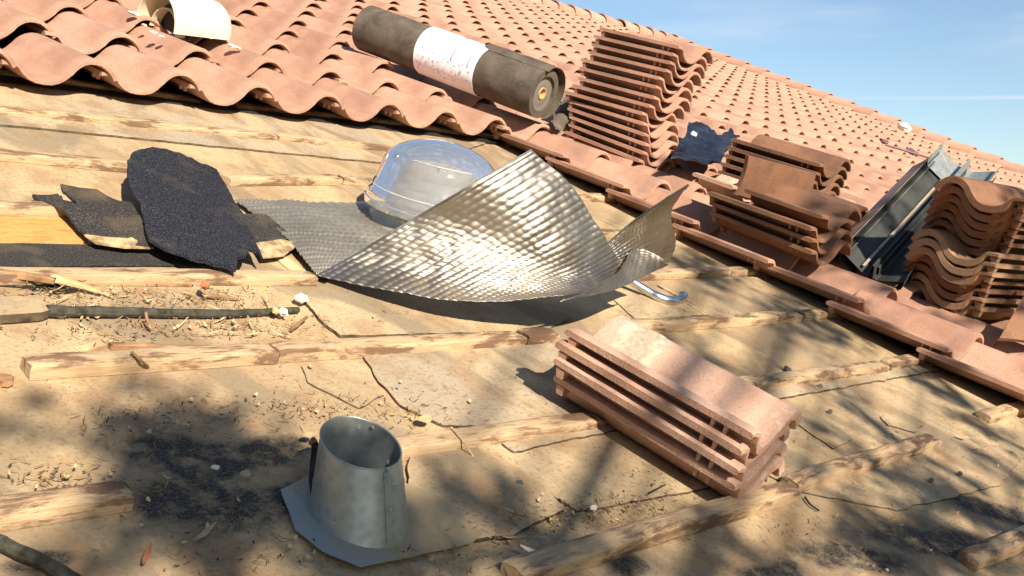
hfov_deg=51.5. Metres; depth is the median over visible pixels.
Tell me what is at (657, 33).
ridge cap
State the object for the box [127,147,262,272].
torn shingle
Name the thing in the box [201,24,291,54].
clay tile
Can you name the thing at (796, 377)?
batten
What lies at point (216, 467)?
pebble
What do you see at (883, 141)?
slate fragment
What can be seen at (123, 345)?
lath
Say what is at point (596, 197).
batten
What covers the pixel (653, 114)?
clay tile
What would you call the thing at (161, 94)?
batten
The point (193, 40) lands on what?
clay tile
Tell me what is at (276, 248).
torn shingle
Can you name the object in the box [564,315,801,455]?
clay tile
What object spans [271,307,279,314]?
plaster lump
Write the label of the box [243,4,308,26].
clay tile
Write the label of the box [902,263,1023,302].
clay tile
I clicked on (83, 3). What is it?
clay tile
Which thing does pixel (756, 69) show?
ridge cap
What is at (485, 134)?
batten
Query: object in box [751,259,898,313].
clay tile
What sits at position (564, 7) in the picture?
ridge cap
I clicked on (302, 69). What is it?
clay tile
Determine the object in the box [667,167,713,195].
clay tile
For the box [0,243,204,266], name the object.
felt strip
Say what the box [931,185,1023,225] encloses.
clay tile
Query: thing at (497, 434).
batten
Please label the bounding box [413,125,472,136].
batten
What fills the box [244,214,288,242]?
torn shingle
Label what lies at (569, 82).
clay tile
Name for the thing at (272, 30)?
clay tile
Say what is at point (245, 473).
pebble
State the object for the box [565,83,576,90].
clay tile
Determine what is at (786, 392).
felt sheet
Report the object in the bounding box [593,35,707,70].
clay tile
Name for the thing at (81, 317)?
splinter litter
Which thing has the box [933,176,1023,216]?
clay tile
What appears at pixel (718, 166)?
clay tile
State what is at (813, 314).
batten
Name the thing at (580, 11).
ridge cap
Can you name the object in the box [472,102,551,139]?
clay tile
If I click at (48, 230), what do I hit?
exposed board
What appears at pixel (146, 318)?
twig
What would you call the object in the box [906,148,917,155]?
slate fragment
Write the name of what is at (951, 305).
clay tile
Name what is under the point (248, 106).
batten
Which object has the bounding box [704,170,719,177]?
clay tile
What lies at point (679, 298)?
steel rod
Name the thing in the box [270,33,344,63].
clay tile
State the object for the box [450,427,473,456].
twig
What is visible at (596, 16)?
ridge cap
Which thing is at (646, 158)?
clay tile
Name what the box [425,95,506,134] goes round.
clay tile
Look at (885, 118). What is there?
ridge cap
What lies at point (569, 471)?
felt sheet
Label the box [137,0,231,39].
vent hood
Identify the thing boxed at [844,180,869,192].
clay tile
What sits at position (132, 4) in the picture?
clay tile
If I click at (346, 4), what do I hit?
clay tile
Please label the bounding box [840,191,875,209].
clay tile
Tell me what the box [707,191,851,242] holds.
clay tile
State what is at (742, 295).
felt sheet
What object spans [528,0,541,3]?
ridge cap
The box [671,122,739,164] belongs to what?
plastic sheet
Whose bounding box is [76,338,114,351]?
wood chip
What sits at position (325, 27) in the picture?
clay tile
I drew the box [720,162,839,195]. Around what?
clay tile
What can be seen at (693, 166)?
clay tile
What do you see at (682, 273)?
batten
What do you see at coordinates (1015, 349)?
clay tile
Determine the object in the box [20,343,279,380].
batten
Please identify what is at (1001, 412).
batten
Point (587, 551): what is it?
batten
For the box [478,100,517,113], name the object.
clay tile
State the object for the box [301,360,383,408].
felt sheet
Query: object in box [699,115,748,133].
clay tile
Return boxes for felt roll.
[352,5,565,118]
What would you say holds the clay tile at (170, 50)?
on the clay tile at (221, 86)
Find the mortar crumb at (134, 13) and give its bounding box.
[128,10,137,15]
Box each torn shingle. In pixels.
[32,184,153,246]
[84,234,153,248]
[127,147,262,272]
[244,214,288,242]
[256,239,294,257]
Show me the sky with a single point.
(954, 69)
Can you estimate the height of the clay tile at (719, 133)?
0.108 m
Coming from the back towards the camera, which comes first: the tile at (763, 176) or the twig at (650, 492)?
the tile at (763, 176)
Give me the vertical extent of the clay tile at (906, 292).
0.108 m
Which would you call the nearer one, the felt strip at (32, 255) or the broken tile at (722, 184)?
the felt strip at (32, 255)
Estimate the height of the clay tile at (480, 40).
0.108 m
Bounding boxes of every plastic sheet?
[550,94,570,130]
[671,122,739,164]
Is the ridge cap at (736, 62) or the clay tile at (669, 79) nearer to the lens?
the clay tile at (669, 79)
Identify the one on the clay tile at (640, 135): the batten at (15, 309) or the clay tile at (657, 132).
the clay tile at (657, 132)
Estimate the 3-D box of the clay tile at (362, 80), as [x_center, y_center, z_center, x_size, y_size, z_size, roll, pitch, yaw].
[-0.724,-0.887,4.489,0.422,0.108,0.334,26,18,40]
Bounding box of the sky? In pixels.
[557,0,1023,164]
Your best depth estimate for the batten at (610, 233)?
3.61 m
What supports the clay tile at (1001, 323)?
on the clay tile
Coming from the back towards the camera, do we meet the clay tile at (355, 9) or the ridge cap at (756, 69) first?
the ridge cap at (756, 69)
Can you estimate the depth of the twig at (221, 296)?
2.09 m
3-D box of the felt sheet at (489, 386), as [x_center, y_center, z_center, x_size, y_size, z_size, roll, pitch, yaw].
[0.056,0.190,2.241,0.314,0.007,0.835,32,22,37]
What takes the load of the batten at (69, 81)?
on the underlayment at (79, 74)
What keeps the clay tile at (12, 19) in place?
on the underlayment at (79, 74)
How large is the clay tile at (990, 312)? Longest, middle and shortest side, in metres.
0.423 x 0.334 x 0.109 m
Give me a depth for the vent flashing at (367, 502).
1.48 m
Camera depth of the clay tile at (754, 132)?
7.49 m
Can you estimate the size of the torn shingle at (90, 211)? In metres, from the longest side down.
0.287 x 0.183 x 0.043 m
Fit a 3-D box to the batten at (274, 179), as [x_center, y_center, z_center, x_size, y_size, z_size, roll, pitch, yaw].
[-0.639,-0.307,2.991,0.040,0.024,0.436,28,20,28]
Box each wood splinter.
[0,269,55,283]
[52,275,102,292]
[275,256,304,270]
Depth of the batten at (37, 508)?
1.32 m
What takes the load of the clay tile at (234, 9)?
on the clay tile at (272, 30)
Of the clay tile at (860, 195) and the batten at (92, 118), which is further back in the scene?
the clay tile at (860, 195)
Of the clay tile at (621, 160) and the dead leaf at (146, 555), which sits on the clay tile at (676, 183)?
the clay tile at (621, 160)
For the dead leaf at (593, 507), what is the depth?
1.77 m
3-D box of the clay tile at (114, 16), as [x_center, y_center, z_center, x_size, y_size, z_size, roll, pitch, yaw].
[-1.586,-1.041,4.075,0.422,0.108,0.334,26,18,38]
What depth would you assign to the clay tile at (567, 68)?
7.50 m
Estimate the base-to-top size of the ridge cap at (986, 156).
0.124 m
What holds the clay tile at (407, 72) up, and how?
on the clay tile at (454, 94)
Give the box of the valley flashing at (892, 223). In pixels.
[840,143,999,289]
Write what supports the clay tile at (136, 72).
on the underlayment at (79, 74)
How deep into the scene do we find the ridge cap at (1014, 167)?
13.19 m
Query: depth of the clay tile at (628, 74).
4.67 m
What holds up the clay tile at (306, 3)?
on the clay tile at (334, 18)
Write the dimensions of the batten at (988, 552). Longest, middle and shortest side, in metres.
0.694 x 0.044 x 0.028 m
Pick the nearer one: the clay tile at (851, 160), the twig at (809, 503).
the twig at (809, 503)
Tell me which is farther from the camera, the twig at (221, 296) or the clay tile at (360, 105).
the clay tile at (360, 105)
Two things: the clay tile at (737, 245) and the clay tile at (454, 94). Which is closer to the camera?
the clay tile at (737, 245)
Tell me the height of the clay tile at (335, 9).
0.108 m
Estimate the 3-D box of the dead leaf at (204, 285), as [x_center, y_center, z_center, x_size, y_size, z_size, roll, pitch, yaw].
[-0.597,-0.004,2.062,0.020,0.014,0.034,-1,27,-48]
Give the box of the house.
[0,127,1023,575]
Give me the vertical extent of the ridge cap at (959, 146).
0.124 m
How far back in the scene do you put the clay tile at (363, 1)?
7.27 m
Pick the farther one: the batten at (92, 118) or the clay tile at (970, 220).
the clay tile at (970, 220)
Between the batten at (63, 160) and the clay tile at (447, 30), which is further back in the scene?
the clay tile at (447, 30)
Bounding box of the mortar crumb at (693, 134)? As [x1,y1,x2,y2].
[690,131,696,136]
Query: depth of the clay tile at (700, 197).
4.39 m
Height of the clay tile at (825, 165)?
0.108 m
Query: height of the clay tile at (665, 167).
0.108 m
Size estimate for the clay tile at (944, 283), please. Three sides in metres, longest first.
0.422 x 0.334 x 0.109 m
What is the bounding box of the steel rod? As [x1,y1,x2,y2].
[629,280,687,304]
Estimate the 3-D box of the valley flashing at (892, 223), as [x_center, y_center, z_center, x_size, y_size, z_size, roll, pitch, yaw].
[1.606,-0.310,4.187,0.309,0.606,0.983,5,4,41]
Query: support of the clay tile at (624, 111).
on the clay tile at (657, 132)
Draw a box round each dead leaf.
[142,542,151,563]
[193,521,216,539]
[200,279,208,289]
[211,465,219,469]
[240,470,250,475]
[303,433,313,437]
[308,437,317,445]
[418,415,431,422]
[520,544,533,551]
[589,505,596,509]
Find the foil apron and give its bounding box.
[235,149,688,301]
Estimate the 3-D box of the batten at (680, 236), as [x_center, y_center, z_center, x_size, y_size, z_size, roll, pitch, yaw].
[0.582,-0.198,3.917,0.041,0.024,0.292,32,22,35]
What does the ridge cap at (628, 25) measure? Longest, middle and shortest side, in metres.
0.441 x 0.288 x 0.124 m
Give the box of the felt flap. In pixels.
[309,441,317,492]
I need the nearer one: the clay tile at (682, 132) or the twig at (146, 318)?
the twig at (146, 318)
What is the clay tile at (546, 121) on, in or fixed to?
on the clay tile at (621, 160)
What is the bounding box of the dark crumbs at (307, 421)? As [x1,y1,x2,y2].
[1,281,1013,572]
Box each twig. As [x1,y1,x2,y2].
[130,351,149,367]
[144,312,151,329]
[204,294,242,299]
[289,316,307,330]
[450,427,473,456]
[649,484,665,493]
[804,496,819,510]
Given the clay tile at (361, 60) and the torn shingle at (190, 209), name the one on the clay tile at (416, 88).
the clay tile at (361, 60)
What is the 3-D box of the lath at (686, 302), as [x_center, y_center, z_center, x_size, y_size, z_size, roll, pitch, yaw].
[0.514,0.038,3.167,0.023,0.007,0.224,3,24,-41]
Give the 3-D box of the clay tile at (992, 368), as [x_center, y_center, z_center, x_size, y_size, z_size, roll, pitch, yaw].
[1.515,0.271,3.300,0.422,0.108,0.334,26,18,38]
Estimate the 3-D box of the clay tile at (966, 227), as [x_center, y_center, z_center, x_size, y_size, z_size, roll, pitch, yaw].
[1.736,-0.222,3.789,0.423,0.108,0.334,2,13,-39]
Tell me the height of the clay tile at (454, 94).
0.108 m
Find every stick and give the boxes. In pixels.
[0,534,81,575]
[46,304,299,317]
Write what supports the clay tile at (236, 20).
on the clay tile at (252, 41)
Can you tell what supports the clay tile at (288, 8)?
on the clay tile at (325, 27)
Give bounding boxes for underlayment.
[0,13,507,144]
[544,158,1020,401]
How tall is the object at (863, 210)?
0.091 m
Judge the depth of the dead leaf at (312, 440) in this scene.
1.58 m
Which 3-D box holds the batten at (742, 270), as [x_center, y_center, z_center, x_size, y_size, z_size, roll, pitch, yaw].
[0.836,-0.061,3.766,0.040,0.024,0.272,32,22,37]
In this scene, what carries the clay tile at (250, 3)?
on the clay tile at (276, 17)
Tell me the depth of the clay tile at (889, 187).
6.91 m
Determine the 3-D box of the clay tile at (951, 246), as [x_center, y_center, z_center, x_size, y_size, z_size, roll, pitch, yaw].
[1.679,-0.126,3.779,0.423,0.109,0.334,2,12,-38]
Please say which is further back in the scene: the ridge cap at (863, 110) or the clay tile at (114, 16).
the ridge cap at (863, 110)
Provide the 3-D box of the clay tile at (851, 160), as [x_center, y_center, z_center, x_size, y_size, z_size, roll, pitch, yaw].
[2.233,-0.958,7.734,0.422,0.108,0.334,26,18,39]
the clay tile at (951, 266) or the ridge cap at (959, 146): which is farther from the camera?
the ridge cap at (959, 146)
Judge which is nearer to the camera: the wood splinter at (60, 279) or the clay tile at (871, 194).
the wood splinter at (60, 279)
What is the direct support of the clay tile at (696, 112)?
on the clay tile at (737, 129)
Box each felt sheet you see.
[0,82,486,163]
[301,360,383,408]
[303,279,569,337]
[363,343,588,427]
[406,445,564,542]
[495,431,710,511]
[502,423,618,452]
[614,277,854,322]
[763,364,944,399]
[768,374,1023,511]
[798,415,851,448]
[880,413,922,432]
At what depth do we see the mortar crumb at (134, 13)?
3.95 m
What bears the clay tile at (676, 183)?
on the clay tile at (700, 197)
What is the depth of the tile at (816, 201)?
3.77 m
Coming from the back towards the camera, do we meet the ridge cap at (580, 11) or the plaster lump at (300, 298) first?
the ridge cap at (580, 11)
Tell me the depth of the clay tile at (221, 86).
3.55 m
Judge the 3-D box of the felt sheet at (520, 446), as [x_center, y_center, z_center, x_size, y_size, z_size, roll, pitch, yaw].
[0.125,0.277,2.041,0.420,0.006,0.054,-1,27,-48]
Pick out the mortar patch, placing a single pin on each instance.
(904, 127)
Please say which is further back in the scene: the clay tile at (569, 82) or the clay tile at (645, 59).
the clay tile at (569, 82)
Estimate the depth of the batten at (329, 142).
3.56 m
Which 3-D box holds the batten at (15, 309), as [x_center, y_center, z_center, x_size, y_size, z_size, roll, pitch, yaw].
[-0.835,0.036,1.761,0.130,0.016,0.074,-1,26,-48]
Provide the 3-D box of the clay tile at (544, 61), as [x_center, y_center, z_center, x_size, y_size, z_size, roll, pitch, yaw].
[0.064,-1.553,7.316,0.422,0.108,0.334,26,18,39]
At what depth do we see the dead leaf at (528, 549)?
1.56 m
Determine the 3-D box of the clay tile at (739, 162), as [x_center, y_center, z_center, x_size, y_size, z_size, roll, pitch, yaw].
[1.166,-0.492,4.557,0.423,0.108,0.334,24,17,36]
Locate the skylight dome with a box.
[354,138,494,230]
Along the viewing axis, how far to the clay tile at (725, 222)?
3.74 m
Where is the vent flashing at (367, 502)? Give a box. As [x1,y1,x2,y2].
[281,415,482,567]
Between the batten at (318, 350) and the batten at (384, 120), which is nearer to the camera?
the batten at (318, 350)
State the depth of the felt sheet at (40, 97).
3.25 m
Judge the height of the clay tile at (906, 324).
0.108 m
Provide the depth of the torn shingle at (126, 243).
2.13 m
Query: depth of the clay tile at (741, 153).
4.44 m
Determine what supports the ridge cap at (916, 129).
on the clay tile at (726, 90)
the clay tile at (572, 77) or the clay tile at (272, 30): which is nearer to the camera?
the clay tile at (272, 30)
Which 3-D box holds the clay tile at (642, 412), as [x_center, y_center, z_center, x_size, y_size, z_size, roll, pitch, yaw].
[0.303,0.247,2.081,0.423,0.083,0.258,30,21,29]
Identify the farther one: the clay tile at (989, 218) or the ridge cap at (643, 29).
the ridge cap at (643, 29)
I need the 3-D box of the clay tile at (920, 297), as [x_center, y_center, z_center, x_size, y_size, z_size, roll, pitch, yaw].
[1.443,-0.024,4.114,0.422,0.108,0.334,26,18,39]
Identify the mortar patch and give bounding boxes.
[897,122,911,131]
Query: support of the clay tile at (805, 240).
on the clay tile at (725, 222)
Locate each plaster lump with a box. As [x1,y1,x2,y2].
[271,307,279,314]
[279,307,287,315]
[294,293,308,303]
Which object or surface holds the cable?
on the clay tile at (726, 90)
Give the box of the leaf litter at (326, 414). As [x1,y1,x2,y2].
[8,286,1023,571]
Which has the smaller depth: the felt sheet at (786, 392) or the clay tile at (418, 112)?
the felt sheet at (786, 392)
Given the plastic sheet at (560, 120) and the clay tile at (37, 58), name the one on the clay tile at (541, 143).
the plastic sheet at (560, 120)
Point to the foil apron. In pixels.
(523, 226)
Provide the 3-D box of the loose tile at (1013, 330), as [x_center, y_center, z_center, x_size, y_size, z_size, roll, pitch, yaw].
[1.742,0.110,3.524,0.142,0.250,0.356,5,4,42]
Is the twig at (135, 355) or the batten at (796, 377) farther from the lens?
the batten at (796, 377)
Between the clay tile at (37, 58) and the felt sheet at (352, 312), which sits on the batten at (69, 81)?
the clay tile at (37, 58)
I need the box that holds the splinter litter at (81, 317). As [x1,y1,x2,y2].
[52,282,571,537]
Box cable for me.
[885,144,928,157]
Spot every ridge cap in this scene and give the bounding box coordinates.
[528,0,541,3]
[542,0,558,8]
[551,0,575,12]
[567,4,590,17]
[583,9,605,21]
[598,13,622,25]
[616,18,639,31]
[632,22,652,34]
[646,26,665,37]
[665,35,694,43]
[687,42,712,50]
[710,50,731,59]
[723,56,750,66]
[743,64,770,74]
[762,71,790,81]
[782,79,811,89]
[804,87,833,98]
[825,95,855,106]
[848,103,878,115]
[870,112,901,124]
[894,120,926,133]
[919,130,951,143]
[944,139,976,152]
[969,149,1003,162]
[996,159,1023,173]
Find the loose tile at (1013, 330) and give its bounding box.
[997,296,1023,342]
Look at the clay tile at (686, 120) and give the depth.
6.82 m
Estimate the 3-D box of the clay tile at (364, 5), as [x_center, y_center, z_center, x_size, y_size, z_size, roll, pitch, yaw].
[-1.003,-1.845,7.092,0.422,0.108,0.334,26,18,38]
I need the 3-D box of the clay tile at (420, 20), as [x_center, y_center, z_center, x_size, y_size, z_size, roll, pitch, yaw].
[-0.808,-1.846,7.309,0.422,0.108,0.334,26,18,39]
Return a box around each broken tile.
[692,172,750,201]
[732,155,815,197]
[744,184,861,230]
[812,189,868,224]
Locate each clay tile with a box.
[0,0,88,21]
[0,2,55,38]
[0,33,116,85]
[0,48,15,67]
[19,11,142,54]
[57,0,164,32]
[66,0,123,7]
[80,45,200,94]
[107,0,141,11]
[107,26,216,65]
[133,21,202,44]
[166,57,276,105]
[185,38,285,76]
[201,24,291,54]
[214,0,259,16]
[229,15,247,29]
[230,0,272,8]
[231,12,300,38]
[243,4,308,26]
[246,68,343,113]
[256,0,317,17]
[258,48,343,84]
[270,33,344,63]
[282,0,322,9]
[284,23,350,48]
[293,14,351,36]
[301,6,354,25]
[308,0,358,16]
[312,78,403,121]
[319,0,363,9]
[320,43,395,72]
[320,59,400,93]
[336,32,376,56]
[341,22,352,35]
[348,0,366,3]
[350,7,361,16]
[355,1,394,12]
[358,0,399,11]
[372,68,448,99]
[372,86,458,127]
[376,57,423,80]
[378,0,1023,189]
[387,9,430,24]
[419,17,461,32]
[419,76,494,107]
[423,23,463,36]
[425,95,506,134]
[451,30,492,44]
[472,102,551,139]
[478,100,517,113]
[481,37,522,53]
[491,129,611,168]
[516,112,582,140]
[517,52,556,66]
[540,57,581,73]
[545,156,671,199]
[548,107,559,119]
[553,356,786,489]
[553,375,784,498]
[555,339,789,469]
[564,71,585,83]
[564,91,676,128]
[564,131,674,169]
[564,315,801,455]
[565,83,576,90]
[566,80,583,86]
[567,100,678,138]
[567,107,678,148]
[568,124,678,166]
[569,116,677,157]
[572,84,684,121]
[575,136,646,166]
[578,77,690,113]
[579,67,692,102]
[581,58,693,93]
[588,51,701,86]
[591,43,704,79]
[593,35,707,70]
[599,27,713,63]
[606,187,720,234]
[629,162,707,197]
[645,161,683,172]
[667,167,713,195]
[672,223,799,273]
[677,116,699,124]
[677,122,717,134]
[677,125,686,137]
[679,159,717,173]
[684,107,707,116]
[685,112,726,130]
[689,191,710,205]
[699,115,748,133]
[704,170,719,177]
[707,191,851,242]
[709,162,721,172]
[709,202,852,253]
[710,211,851,265]
[715,131,748,141]
[716,128,752,142]
[718,170,836,196]
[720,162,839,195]
[722,119,769,136]
[724,154,843,192]
[727,146,846,185]
[731,134,850,177]
[740,133,754,138]
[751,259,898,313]
[801,143,853,163]
[826,290,983,360]
[828,257,922,303]
[837,196,855,202]
[840,183,850,190]
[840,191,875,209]
[841,188,879,202]
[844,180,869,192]
[847,169,864,178]
[847,176,888,194]
[851,163,899,182]
[851,166,882,180]
[857,176,892,189]
[861,190,882,198]
[863,165,902,178]
[876,178,894,185]
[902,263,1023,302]
[903,255,1023,293]
[905,247,1023,287]
[905,296,1002,347]
[908,238,1023,277]
[910,280,1016,319]
[911,228,1023,268]
[911,272,1021,312]
[912,294,926,300]
[916,341,1023,401]
[921,219,1023,257]
[924,210,1023,249]
[926,203,1023,241]
[929,194,1023,234]
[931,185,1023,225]
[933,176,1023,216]
[979,318,1021,343]
[992,341,1023,359]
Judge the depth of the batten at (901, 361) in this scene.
3.24 m
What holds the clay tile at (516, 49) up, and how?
on the clay tile at (544, 61)
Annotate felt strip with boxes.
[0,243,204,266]
[0,285,80,294]
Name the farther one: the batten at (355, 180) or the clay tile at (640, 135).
the clay tile at (640, 135)
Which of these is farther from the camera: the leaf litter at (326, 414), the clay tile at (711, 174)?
the clay tile at (711, 174)
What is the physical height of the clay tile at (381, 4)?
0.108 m
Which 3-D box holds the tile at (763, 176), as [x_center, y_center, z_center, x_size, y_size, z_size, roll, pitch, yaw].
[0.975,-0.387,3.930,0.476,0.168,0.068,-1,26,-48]
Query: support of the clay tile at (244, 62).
on the clay tile at (294, 96)
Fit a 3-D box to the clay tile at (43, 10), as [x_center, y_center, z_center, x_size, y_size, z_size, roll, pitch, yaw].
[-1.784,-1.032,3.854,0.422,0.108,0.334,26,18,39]
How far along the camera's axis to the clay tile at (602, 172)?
4.27 m
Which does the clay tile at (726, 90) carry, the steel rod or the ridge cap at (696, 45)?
the ridge cap at (696, 45)
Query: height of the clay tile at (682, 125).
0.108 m
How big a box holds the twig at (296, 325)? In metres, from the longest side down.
0.068 x 0.027 x 0.008 m
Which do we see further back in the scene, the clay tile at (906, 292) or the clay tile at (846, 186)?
the clay tile at (846, 186)
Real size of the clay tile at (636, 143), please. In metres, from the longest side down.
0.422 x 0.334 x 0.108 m
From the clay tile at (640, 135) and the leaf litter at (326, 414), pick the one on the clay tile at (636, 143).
the clay tile at (640, 135)
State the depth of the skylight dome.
2.79 m
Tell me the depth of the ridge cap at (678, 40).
16.45 m
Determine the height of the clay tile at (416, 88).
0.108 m
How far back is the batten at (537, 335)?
2.43 m
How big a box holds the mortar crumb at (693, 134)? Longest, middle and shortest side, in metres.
0.039 x 0.038 x 0.024 m
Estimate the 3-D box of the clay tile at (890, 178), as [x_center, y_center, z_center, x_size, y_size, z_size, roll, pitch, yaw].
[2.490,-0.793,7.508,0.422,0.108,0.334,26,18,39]
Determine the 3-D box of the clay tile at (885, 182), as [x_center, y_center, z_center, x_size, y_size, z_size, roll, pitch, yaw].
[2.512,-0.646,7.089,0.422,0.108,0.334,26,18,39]
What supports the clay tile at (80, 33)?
on the clay tile at (136, 72)
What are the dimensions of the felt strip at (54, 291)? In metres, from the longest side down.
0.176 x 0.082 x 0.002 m
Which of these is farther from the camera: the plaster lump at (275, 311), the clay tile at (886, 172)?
the clay tile at (886, 172)
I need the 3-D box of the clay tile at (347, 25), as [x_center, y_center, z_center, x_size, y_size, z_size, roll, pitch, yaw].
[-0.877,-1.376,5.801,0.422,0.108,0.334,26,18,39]
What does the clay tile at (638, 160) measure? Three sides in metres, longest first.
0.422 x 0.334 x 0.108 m
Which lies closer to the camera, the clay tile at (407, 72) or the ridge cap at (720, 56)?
the clay tile at (407, 72)
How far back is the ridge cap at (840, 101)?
14.69 m
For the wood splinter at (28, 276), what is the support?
on the felt strip at (54, 291)
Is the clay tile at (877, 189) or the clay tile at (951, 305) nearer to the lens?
the clay tile at (951, 305)
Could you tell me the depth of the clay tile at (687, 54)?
4.66 m
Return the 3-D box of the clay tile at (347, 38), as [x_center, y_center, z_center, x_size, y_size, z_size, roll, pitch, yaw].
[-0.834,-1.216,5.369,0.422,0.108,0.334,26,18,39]
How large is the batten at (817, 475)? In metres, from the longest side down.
0.744 x 0.046 x 0.028 m
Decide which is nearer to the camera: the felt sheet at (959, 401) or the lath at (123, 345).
the lath at (123, 345)
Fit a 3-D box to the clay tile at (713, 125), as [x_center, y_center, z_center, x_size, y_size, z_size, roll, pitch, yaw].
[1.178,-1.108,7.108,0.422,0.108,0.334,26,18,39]
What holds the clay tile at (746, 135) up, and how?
on the clay tile
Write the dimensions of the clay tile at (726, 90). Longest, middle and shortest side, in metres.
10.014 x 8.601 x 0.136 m
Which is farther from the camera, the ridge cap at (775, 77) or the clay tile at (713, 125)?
the ridge cap at (775, 77)
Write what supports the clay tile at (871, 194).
on the clay tile
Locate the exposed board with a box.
[0,216,155,246]
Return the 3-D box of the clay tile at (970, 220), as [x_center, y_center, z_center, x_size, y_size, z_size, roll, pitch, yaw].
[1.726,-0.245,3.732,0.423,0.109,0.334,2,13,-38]
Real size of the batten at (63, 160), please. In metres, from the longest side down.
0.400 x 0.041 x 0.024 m
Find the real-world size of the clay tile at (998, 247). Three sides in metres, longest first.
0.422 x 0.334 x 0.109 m
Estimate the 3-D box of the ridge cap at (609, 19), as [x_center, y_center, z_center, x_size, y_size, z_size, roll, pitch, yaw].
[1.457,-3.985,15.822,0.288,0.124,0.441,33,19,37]
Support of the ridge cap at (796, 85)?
on the clay tile at (726, 90)
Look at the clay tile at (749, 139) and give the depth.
6.91 m
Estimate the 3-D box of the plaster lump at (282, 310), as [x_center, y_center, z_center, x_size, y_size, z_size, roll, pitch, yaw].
[-0.452,0.048,2.096,0.019,0.015,0.023,-1,27,-48]
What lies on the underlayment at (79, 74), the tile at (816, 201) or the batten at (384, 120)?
the batten at (384, 120)
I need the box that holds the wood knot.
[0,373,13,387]
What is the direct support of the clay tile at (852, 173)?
on the clay tile at (889, 187)
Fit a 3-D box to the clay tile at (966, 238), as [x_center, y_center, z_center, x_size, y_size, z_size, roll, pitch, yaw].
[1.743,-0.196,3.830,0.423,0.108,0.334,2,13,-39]
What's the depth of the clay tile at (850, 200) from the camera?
5.52 m
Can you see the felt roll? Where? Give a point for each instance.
(522, 83)
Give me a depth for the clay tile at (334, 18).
5.99 m
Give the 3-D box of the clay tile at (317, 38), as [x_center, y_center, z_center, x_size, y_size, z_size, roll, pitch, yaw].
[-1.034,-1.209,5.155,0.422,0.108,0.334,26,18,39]
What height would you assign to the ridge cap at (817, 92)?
0.125 m
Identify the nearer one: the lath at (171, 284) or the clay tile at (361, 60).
the lath at (171, 284)
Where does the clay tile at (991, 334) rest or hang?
on the clay tile at (1015, 349)
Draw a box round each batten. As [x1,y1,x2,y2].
[0,68,123,91]
[0,104,276,140]
[0,147,126,172]
[0,200,67,217]
[0,267,317,285]
[0,296,48,323]
[0,481,135,531]
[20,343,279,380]
[124,91,200,102]
[221,174,342,185]
[232,102,350,119]
[268,331,526,362]
[273,133,392,151]
[338,174,371,186]
[367,117,411,126]
[395,412,606,460]
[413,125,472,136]
[476,132,499,138]
[500,482,800,575]
[517,327,559,344]
[577,192,617,202]
[601,229,621,237]
[631,310,803,332]
[638,267,730,280]
[675,233,686,239]
[725,266,763,276]
[740,361,888,389]
[780,433,941,492]
[796,308,836,320]
[880,353,926,370]
[955,525,1023,571]
[975,401,1023,423]
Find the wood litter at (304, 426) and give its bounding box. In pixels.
[0,280,1023,575]
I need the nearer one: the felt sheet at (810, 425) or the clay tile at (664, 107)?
the felt sheet at (810, 425)
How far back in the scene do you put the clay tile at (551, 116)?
5.26 m
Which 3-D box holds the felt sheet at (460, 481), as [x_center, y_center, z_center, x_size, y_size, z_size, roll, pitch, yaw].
[-0.067,0.320,1.716,0.282,0.007,0.269,-1,27,-48]
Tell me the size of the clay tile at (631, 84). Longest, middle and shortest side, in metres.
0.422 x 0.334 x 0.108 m
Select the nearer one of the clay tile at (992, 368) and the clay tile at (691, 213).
the clay tile at (992, 368)
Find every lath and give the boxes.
[108,342,210,350]
[146,283,192,286]
[657,285,708,314]
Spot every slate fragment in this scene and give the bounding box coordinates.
[879,138,888,143]
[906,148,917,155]
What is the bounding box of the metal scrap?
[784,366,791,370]
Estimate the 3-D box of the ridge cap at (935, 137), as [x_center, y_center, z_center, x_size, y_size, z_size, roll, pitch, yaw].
[5.518,-1.985,13.936,0.441,0.124,0.287,29,20,38]
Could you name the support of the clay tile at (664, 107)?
on the clay tile at (653, 114)
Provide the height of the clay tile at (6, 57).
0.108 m
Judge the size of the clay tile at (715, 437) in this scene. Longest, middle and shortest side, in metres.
0.424 x 0.258 x 0.084 m
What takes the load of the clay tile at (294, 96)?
on the underlayment at (79, 74)
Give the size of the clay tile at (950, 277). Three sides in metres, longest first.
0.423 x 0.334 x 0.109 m
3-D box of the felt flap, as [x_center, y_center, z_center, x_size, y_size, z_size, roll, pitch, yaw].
[-0.286,0.263,1.552,0.020,0.074,0.031,1,3,-14]

